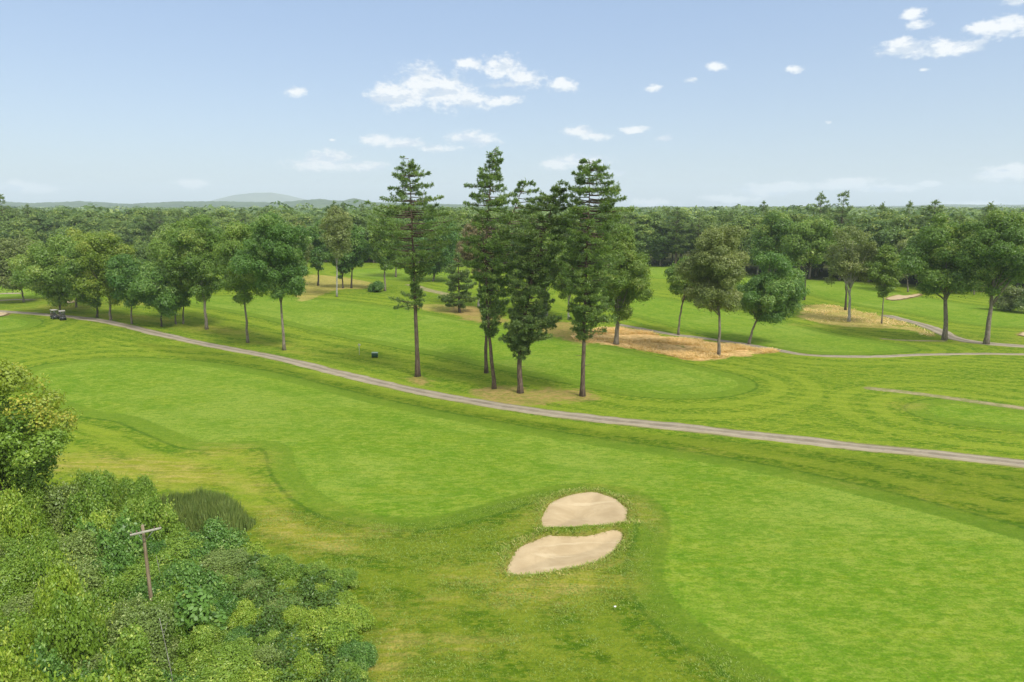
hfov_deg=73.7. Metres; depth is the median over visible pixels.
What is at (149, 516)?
leafy shrub
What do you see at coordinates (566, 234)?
pine tree
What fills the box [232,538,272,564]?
yellow green shrub
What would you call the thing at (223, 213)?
broadleaf tree
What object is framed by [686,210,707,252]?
pine tree
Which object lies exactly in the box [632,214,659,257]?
broadleaf tree
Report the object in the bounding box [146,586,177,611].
young locust tree
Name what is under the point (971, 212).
distant forest
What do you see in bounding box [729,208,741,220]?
broadleaf tree
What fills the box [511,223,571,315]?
broadleaf tree
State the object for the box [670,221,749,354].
broadleaf tree
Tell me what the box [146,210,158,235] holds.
pine tree
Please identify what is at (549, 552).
sand bunker
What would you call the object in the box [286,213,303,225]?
broadleaf tree
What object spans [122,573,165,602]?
dark shrub
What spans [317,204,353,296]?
birch tree
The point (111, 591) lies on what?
leafy shrub
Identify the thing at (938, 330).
cart path
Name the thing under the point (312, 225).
broadleaf tree
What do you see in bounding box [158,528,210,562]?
young locust tree
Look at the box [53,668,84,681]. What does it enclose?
young locust tree
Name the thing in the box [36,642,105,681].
dark shrub
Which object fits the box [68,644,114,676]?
grey green shrub
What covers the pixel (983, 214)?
pine tree
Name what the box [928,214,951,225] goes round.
broadleaf tree
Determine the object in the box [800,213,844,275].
broadleaf tree
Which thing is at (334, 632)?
yellow green shrub
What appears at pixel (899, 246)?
broadleaf tree
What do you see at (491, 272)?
pine tree
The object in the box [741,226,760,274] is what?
broadleaf tree
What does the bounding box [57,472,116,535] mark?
leafy shrub
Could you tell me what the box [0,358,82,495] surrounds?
maple tree
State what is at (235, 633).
dark shrub
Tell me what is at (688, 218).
broadleaf tree
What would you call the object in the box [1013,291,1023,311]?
evergreen shrub
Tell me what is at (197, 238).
broadleaf tree
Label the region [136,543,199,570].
young locust tree
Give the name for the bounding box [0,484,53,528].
bush
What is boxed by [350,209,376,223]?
broadleaf tree
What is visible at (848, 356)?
cart path
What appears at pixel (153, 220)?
pine tree
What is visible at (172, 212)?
broadleaf tree
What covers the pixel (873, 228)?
broadleaf tree
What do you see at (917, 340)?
grass track
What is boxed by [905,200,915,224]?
pine tree
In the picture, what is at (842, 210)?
pine tree
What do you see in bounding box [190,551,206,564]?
young locust tree
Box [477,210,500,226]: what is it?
broadleaf tree
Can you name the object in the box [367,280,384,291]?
evergreen shrub
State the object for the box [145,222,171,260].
broadleaf tree
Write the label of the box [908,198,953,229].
pine tree
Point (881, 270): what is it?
broadleaf tree
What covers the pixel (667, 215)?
broadleaf tree
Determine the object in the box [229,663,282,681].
yellow green shrub
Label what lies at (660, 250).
broadleaf tree
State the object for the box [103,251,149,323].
broadleaf tree
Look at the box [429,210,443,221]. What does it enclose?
broadleaf tree
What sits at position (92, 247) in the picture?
broadleaf tree
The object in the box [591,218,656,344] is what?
broadleaf tree
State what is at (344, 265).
broadleaf tree
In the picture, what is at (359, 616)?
yellow green shrub
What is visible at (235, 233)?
broadleaf tree
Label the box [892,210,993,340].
broadleaf tree
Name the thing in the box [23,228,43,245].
broadleaf tree
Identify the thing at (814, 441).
cart path
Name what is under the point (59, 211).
broadleaf tree
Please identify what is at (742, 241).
broadleaf tree
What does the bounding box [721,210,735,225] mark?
pine tree
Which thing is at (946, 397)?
cart path
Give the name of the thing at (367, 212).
broadleaf tree
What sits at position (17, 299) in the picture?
cart path
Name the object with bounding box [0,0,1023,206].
sky
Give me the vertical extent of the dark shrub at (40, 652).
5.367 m
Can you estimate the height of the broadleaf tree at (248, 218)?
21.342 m
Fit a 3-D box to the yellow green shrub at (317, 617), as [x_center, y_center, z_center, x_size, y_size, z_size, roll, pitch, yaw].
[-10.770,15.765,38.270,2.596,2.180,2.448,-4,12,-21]
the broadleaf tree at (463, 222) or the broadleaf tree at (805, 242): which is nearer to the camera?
the broadleaf tree at (805, 242)
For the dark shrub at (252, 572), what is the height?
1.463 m
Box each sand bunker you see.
[508,530,622,574]
[542,492,626,526]
[888,293,920,299]
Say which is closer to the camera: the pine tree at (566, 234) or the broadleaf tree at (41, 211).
the pine tree at (566, 234)
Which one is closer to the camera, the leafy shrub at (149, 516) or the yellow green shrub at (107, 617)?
the yellow green shrub at (107, 617)
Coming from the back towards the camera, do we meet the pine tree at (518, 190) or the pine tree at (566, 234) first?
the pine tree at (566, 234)
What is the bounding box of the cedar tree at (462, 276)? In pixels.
[437,252,479,311]
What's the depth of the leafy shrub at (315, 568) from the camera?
44.21 m
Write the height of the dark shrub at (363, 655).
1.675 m
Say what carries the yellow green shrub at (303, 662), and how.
on the ground at (774, 561)
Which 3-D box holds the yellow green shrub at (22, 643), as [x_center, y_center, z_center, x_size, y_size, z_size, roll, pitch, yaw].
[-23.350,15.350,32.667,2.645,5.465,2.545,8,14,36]
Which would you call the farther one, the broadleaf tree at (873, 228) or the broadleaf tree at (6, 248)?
the broadleaf tree at (873, 228)
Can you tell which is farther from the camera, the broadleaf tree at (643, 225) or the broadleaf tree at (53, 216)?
the broadleaf tree at (53, 216)
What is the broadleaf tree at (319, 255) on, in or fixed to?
on the ground at (774, 561)
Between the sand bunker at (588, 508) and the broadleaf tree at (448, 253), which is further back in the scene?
the broadleaf tree at (448, 253)
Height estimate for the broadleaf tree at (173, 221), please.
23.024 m
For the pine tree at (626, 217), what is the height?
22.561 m
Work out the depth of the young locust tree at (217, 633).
36.10 m
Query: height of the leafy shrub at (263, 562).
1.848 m
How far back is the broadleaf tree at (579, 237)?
283.62 m
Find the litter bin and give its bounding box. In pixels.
[372,352,377,357]
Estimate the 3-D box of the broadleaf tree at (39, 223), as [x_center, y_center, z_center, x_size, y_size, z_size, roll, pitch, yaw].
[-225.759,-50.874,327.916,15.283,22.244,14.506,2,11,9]
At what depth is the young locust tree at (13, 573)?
38.44 m
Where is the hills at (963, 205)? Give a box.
[639,204,1023,207]
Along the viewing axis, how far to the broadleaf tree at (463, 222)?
298.39 m
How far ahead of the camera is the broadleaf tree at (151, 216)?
338.20 m
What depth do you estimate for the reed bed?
51.99 m
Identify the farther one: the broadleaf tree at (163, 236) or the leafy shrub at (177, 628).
the broadleaf tree at (163, 236)
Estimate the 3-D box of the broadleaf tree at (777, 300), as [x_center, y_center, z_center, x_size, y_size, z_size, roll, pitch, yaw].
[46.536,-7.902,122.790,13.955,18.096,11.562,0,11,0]
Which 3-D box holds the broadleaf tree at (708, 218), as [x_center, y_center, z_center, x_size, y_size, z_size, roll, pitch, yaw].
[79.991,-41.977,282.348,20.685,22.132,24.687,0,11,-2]
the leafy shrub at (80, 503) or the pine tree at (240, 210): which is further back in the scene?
the pine tree at (240, 210)
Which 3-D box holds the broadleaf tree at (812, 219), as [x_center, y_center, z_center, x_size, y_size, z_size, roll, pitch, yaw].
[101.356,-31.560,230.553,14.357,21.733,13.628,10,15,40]
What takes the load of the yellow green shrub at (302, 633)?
on the ground at (774, 561)
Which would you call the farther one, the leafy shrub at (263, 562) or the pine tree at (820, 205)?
the pine tree at (820, 205)
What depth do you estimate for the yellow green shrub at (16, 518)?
44.61 m
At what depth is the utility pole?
36.31 m
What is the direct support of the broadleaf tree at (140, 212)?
on the ground at (774, 561)
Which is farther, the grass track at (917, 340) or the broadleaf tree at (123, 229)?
the broadleaf tree at (123, 229)
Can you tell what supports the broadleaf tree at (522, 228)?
on the ground at (774, 561)
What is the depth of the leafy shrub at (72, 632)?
32.14 m
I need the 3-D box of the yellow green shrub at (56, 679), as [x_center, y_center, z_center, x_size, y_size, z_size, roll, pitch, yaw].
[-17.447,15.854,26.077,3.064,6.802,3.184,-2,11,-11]
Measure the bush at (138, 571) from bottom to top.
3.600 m
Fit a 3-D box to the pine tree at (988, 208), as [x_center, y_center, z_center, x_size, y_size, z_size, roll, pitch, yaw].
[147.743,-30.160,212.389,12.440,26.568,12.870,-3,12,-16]
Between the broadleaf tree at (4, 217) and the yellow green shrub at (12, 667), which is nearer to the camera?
the yellow green shrub at (12, 667)
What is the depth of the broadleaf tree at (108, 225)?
326.96 m
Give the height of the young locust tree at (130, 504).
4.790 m
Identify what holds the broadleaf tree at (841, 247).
on the ground at (774, 561)
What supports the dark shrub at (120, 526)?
on the ground at (774, 561)
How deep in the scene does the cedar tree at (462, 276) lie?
157.30 m
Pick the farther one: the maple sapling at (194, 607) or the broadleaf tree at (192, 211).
the broadleaf tree at (192, 211)
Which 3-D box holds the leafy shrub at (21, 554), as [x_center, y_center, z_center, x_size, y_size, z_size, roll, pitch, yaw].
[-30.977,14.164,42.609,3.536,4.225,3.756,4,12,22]
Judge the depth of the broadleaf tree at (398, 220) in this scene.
235.79 m
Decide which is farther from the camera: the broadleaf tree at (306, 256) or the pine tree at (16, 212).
the pine tree at (16, 212)
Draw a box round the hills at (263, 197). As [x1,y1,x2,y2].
[211,192,305,202]
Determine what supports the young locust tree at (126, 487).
on the ground at (774, 561)
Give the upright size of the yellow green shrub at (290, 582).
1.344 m
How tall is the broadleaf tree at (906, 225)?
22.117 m
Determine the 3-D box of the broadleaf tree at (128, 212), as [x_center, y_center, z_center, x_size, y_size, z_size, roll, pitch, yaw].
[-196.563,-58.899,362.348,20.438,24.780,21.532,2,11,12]
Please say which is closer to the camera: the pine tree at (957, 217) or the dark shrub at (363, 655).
the dark shrub at (363, 655)
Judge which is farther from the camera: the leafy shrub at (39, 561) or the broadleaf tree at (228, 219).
the broadleaf tree at (228, 219)
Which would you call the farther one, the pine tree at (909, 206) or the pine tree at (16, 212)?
the pine tree at (16, 212)
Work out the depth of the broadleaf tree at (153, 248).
135.78 m
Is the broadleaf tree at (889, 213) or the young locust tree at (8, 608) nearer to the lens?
the young locust tree at (8, 608)
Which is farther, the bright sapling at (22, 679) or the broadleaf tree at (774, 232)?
the broadleaf tree at (774, 232)
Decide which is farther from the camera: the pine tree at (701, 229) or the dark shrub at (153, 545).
the pine tree at (701, 229)
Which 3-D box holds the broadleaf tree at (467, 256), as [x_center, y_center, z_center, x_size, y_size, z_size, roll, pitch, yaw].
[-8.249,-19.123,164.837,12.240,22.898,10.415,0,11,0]
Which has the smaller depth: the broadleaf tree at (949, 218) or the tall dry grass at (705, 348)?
the tall dry grass at (705, 348)
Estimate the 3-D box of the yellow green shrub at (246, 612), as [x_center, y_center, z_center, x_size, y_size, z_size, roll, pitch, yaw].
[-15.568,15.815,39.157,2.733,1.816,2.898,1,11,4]
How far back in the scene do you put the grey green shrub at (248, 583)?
41.98 m
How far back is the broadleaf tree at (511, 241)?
286.71 m
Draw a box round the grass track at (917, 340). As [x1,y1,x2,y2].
[882,338,944,341]
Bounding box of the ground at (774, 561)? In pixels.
[0,251,1023,681]
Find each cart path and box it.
[0,299,35,300]
[0,310,1023,467]
[619,324,1023,357]
[870,387,1023,408]
[883,315,1023,347]
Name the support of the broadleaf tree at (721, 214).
on the ground at (774, 561)
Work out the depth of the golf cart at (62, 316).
143.50 m
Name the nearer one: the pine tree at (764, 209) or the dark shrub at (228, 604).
the dark shrub at (228, 604)
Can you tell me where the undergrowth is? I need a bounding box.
[187,528,369,681]
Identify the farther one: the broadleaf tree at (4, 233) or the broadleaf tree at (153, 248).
the broadleaf tree at (4, 233)
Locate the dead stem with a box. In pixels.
[159,618,172,680]
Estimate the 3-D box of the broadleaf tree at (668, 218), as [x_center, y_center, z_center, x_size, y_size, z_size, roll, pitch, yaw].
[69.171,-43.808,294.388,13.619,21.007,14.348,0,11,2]
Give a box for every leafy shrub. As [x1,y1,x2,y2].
[0,536,36,566]
[0,603,43,640]
[17,517,61,547]
[23,528,71,592]
[29,570,112,671]
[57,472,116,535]
[84,572,130,619]
[96,618,166,681]
[130,488,185,542]
[147,577,221,612]
[154,605,188,649]
[167,622,218,678]
[172,662,237,681]
[190,640,262,681]
[210,605,221,624]
[220,573,242,593]
[253,627,282,648]
[254,551,292,576]
[261,554,304,585]
[301,559,332,586]
[322,564,360,590]
[328,658,368,681]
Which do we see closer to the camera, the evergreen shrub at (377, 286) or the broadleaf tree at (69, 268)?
the broadleaf tree at (69, 268)
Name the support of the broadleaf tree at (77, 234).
on the ground at (774, 561)
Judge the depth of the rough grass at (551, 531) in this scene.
44.69 m
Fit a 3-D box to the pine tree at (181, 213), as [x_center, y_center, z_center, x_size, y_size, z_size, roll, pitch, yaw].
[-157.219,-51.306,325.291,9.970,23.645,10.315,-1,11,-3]
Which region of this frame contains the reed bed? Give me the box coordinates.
[153,486,255,534]
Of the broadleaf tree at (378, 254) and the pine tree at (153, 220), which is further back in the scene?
the pine tree at (153, 220)
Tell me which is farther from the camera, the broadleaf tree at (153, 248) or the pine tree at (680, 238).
the pine tree at (680, 238)
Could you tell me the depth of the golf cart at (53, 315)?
144.76 m
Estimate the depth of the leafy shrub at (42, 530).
45.25 m
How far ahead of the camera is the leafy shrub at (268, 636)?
36.87 m
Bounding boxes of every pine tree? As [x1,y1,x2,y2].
[0,194,17,216]
[13,208,23,217]
[21,204,32,219]
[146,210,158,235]
[151,207,167,232]
[172,209,184,223]
[235,208,248,221]
[340,202,347,212]
[365,156,466,376]
[459,147,517,388]
[483,178,540,372]
[498,179,568,393]
[557,158,634,396]
[558,209,572,246]
[617,212,631,226]
[658,206,692,263]
[662,207,669,259]
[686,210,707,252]
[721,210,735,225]
[758,201,769,214]
[809,191,830,272]
[827,191,857,275]
[873,203,886,220]
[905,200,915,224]
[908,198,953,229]
[950,211,971,240]
[974,201,1000,220]
[976,211,988,218]
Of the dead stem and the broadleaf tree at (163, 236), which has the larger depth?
the broadleaf tree at (163, 236)
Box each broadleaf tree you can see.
[0,211,21,236]
[0,230,11,245]
[0,233,37,301]
[1,216,45,243]
[3,231,75,313]
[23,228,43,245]
[24,208,45,213]
[25,212,55,245]
[44,217,69,237]
[46,207,71,215]
[46,212,66,226]
[46,225,72,246]
[56,237,102,317]
[59,212,90,232]
[62,224,93,307]
[70,230,137,319]
[79,217,104,233]
[85,208,103,218]
[90,228,120,244]
[99,213,132,222]
[102,218,119,233]
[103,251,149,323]
[114,219,136,246]
[123,255,193,326]
[124,206,151,216]
[127,215,151,245]
[128,208,159,219]
[130,209,169,244]
[133,239,150,262]
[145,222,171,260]
[146,215,217,323]
[150,227,194,323]
[156,213,230,329]
[162,209,180,217]
[164,210,192,227]
[186,207,210,215]
[207,207,236,223]
[209,218,224,229]
[211,220,268,342]
[217,215,231,226]
[218,222,245,274]
[226,207,313,349]
[234,215,252,223]
[250,207,281,217]
[281,209,299,216]
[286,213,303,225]
[295,220,313,275]
[298,216,313,234]
[305,218,329,261]
[307,220,331,285]
[313,215,322,222]
[326,249,358,287]
[329,211,375,252]
[340,223,371,287]
[349,209,374,217]
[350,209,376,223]
[368,215,402,290]
[393,218,414,276]
[404,211,429,263]
[415,216,462,280]
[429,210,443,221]
[445,208,473,230]
[452,214,498,305]
[453,223,467,249]
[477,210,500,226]
[505,222,517,258]
[510,212,542,242]
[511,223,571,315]
[554,248,583,319]
[569,222,593,254]
[590,213,617,234]
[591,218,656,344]
[617,212,631,225]
[620,210,642,219]
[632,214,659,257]
[636,218,683,265]
[650,211,663,262]
[662,209,693,221]
[663,253,702,334]
[664,216,675,262]
[668,211,696,256]
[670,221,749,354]
[686,213,720,251]
[702,218,724,231]
[709,209,731,222]
[714,216,751,255]
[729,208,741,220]
[730,213,763,271]
[734,246,812,343]
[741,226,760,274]
[748,209,800,270]
[755,208,791,225]
[780,210,807,221]
[780,216,840,299]
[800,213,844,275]
[802,215,826,278]
[823,223,878,321]
[823,224,868,279]
[837,221,861,260]
[837,234,854,309]
[854,219,889,281]
[855,214,883,259]
[863,243,903,323]
[875,212,918,253]
[877,207,896,218]
[880,214,910,229]
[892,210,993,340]
[895,238,918,291]
[910,213,930,278]
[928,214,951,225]
[942,205,1023,343]
[952,214,980,239]
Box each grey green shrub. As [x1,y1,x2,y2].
[42,475,85,536]
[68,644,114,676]
[237,574,274,602]
[252,640,293,670]
[255,593,303,631]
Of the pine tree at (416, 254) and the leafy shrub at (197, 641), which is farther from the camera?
the pine tree at (416, 254)
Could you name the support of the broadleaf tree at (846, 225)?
on the ground at (774, 561)
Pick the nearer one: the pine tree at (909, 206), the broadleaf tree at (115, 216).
the pine tree at (909, 206)
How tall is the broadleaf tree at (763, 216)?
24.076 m
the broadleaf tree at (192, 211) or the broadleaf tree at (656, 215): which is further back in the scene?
the broadleaf tree at (192, 211)
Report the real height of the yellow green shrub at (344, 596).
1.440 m
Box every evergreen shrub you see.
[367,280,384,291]
[993,284,1023,310]
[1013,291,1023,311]
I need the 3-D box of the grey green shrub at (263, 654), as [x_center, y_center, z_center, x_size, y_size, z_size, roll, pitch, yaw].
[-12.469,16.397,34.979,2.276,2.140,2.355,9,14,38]
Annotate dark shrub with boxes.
[2,628,63,680]
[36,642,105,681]
[74,506,151,563]
[79,519,138,581]
[122,522,170,564]
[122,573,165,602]
[152,552,230,606]
[156,664,202,681]
[176,513,251,560]
[201,577,241,625]
[214,622,253,645]
[239,564,268,582]
[334,639,378,670]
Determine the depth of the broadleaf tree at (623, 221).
297.41 m
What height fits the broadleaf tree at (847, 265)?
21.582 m
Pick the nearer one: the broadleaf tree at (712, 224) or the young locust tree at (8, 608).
the young locust tree at (8, 608)
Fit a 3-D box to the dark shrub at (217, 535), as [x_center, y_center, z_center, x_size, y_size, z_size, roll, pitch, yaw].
[-20.951,13.726,46.453,4.780,3.852,4.984,6,13,27]
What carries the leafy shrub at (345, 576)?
on the ground at (774, 561)
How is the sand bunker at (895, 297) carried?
on the ground at (774, 561)
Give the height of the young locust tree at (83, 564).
4.524 m
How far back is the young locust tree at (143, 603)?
34.84 m
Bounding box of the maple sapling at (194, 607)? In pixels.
[169,585,229,639]
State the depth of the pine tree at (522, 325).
87.91 m
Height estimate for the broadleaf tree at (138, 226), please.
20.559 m
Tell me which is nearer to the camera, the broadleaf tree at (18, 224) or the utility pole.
the utility pole
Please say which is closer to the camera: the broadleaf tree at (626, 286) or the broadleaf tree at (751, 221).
the broadleaf tree at (626, 286)
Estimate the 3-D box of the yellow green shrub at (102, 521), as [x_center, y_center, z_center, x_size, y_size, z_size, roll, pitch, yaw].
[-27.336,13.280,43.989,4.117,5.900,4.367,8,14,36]
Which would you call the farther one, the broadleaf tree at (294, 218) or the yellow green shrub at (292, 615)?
the broadleaf tree at (294, 218)
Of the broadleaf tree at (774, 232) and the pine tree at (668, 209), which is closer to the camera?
the broadleaf tree at (774, 232)
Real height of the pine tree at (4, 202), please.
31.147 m
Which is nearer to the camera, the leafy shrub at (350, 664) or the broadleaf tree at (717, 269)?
the leafy shrub at (350, 664)
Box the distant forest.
[0,200,1023,223]
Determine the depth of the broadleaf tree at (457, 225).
292.66 m
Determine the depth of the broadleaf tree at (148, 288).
134.44 m
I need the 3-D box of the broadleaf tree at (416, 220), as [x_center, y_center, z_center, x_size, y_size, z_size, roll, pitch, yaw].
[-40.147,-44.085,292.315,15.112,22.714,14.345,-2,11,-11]
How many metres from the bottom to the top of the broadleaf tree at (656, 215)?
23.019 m
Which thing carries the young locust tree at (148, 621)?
on the ground at (774, 561)
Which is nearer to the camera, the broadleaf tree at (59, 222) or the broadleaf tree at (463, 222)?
the broadleaf tree at (463, 222)
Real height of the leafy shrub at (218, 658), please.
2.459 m
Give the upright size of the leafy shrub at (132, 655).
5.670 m
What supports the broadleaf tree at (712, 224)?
on the ground at (774, 561)
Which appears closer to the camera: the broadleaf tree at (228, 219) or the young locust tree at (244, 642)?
the young locust tree at (244, 642)
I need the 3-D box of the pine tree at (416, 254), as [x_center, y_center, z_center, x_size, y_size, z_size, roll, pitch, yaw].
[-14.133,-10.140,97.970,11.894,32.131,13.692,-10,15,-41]
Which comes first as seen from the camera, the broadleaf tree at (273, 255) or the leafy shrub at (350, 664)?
the leafy shrub at (350, 664)
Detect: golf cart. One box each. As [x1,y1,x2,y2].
[50,309,58,318]
[58,310,65,319]
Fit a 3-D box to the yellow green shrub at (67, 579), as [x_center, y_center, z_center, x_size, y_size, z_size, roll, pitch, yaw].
[-24.335,14.311,36.808,3.056,6.191,3.176,-6,13,-28]
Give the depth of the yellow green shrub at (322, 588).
41.70 m
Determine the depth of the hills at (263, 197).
7567.11 m
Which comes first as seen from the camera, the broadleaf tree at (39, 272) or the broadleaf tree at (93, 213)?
the broadleaf tree at (39, 272)
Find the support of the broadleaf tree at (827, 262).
on the ground at (774, 561)
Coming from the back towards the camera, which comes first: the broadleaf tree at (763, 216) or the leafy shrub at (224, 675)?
the broadleaf tree at (763, 216)
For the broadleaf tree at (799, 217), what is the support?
on the ground at (774, 561)
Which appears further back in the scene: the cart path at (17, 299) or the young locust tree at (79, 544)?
the cart path at (17, 299)
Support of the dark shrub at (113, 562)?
on the ground at (774, 561)
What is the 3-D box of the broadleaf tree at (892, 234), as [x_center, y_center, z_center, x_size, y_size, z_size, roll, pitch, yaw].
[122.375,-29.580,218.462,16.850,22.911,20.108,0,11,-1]
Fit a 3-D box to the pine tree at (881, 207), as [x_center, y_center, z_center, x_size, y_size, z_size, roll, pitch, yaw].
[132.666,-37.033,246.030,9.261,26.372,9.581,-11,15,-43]
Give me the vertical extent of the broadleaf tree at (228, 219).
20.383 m
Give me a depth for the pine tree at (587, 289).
85.11 m
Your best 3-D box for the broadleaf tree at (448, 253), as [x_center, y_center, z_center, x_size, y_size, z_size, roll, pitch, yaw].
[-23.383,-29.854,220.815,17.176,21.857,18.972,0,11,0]
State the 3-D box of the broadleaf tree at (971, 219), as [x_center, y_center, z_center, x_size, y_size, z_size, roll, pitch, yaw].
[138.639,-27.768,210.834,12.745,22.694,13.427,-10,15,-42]
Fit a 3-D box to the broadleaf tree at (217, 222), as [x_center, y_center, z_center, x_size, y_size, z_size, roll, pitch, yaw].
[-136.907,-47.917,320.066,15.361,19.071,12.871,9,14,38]
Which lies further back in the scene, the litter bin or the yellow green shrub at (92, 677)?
the litter bin
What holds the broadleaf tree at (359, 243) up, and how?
on the ground at (774, 561)
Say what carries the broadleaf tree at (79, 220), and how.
on the ground at (774, 561)
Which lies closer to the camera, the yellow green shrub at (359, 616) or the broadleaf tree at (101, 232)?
the yellow green shrub at (359, 616)
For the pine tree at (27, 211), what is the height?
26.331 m
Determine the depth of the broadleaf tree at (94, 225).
325.71 m
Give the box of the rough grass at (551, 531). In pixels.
[247,486,770,681]
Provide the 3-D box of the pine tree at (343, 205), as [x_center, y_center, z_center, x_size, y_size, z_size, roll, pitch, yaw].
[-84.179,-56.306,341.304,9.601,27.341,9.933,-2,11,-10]
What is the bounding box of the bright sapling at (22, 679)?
[12,675,37,681]
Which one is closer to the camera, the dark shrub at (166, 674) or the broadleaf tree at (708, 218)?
the dark shrub at (166, 674)
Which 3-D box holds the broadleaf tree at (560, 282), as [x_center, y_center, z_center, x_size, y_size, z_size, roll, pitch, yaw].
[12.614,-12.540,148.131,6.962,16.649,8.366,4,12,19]
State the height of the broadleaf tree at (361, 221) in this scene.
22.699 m
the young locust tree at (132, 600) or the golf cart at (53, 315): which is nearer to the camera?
the young locust tree at (132, 600)
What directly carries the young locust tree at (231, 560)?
on the ground at (774, 561)
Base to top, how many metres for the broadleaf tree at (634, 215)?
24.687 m
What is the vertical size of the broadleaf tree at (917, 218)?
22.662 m
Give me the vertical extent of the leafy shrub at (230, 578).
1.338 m
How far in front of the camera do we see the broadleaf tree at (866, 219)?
236.69 m
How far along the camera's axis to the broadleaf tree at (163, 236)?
136.56 m
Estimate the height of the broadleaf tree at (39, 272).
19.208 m
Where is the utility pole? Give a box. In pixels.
[130,524,160,602]
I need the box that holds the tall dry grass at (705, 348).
[571,303,934,359]
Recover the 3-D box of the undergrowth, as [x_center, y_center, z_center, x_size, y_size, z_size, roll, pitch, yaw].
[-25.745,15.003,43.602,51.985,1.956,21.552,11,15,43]
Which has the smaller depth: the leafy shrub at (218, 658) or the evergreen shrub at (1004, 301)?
the leafy shrub at (218, 658)
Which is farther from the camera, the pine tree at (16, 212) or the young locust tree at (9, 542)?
the pine tree at (16, 212)
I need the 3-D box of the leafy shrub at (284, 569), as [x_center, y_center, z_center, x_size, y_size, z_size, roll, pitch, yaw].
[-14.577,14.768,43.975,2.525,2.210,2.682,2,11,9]
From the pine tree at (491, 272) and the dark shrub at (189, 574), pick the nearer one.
the dark shrub at (189, 574)
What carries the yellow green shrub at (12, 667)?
on the ground at (774, 561)
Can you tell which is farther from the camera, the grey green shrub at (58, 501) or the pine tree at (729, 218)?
the pine tree at (729, 218)
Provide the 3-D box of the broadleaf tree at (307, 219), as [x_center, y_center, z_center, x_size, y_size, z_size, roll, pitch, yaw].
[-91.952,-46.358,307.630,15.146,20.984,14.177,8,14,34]
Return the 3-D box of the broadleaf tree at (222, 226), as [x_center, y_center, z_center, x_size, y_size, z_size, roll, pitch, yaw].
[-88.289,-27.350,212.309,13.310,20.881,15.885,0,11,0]
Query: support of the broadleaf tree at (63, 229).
on the ground at (774, 561)
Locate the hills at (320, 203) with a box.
[0,198,511,207]
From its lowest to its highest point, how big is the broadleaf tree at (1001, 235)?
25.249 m
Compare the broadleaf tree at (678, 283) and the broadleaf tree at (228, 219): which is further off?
the broadleaf tree at (228, 219)
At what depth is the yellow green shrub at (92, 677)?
27.75 m
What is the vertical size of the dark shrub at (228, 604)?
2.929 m
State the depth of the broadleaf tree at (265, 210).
333.47 m
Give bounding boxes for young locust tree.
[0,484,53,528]
[0,532,32,557]
[0,550,36,608]
[0,593,34,625]
[22,553,105,619]
[52,525,106,567]
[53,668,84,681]
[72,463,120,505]
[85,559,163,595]
[101,588,150,637]
[104,592,183,671]
[111,469,163,523]
[114,492,154,530]
[121,599,165,611]
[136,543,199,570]
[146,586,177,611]
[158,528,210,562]
[177,623,231,656]
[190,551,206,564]
[197,545,251,585]
[224,635,265,660]
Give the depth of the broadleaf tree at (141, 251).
227.96 m
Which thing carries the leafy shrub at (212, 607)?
on the ground at (774, 561)
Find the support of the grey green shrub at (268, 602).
on the ground at (774, 561)
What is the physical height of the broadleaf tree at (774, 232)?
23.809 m
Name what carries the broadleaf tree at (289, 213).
on the ground at (774, 561)
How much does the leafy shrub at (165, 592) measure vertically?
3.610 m
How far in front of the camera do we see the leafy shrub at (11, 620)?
34.52 m
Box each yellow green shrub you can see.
[0,474,46,543]
[0,613,47,662]
[0,630,50,681]
[30,548,81,621]
[44,670,75,681]
[66,501,112,541]
[71,648,140,681]
[93,599,118,628]
[224,594,263,631]
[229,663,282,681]
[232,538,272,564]
[270,628,322,662]
[271,602,308,633]
[273,577,301,598]
[283,647,330,681]
[298,602,337,635]
[307,616,364,661]
[312,581,336,605]
[325,589,360,608]
[330,601,376,633]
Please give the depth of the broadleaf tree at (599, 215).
281.28 m

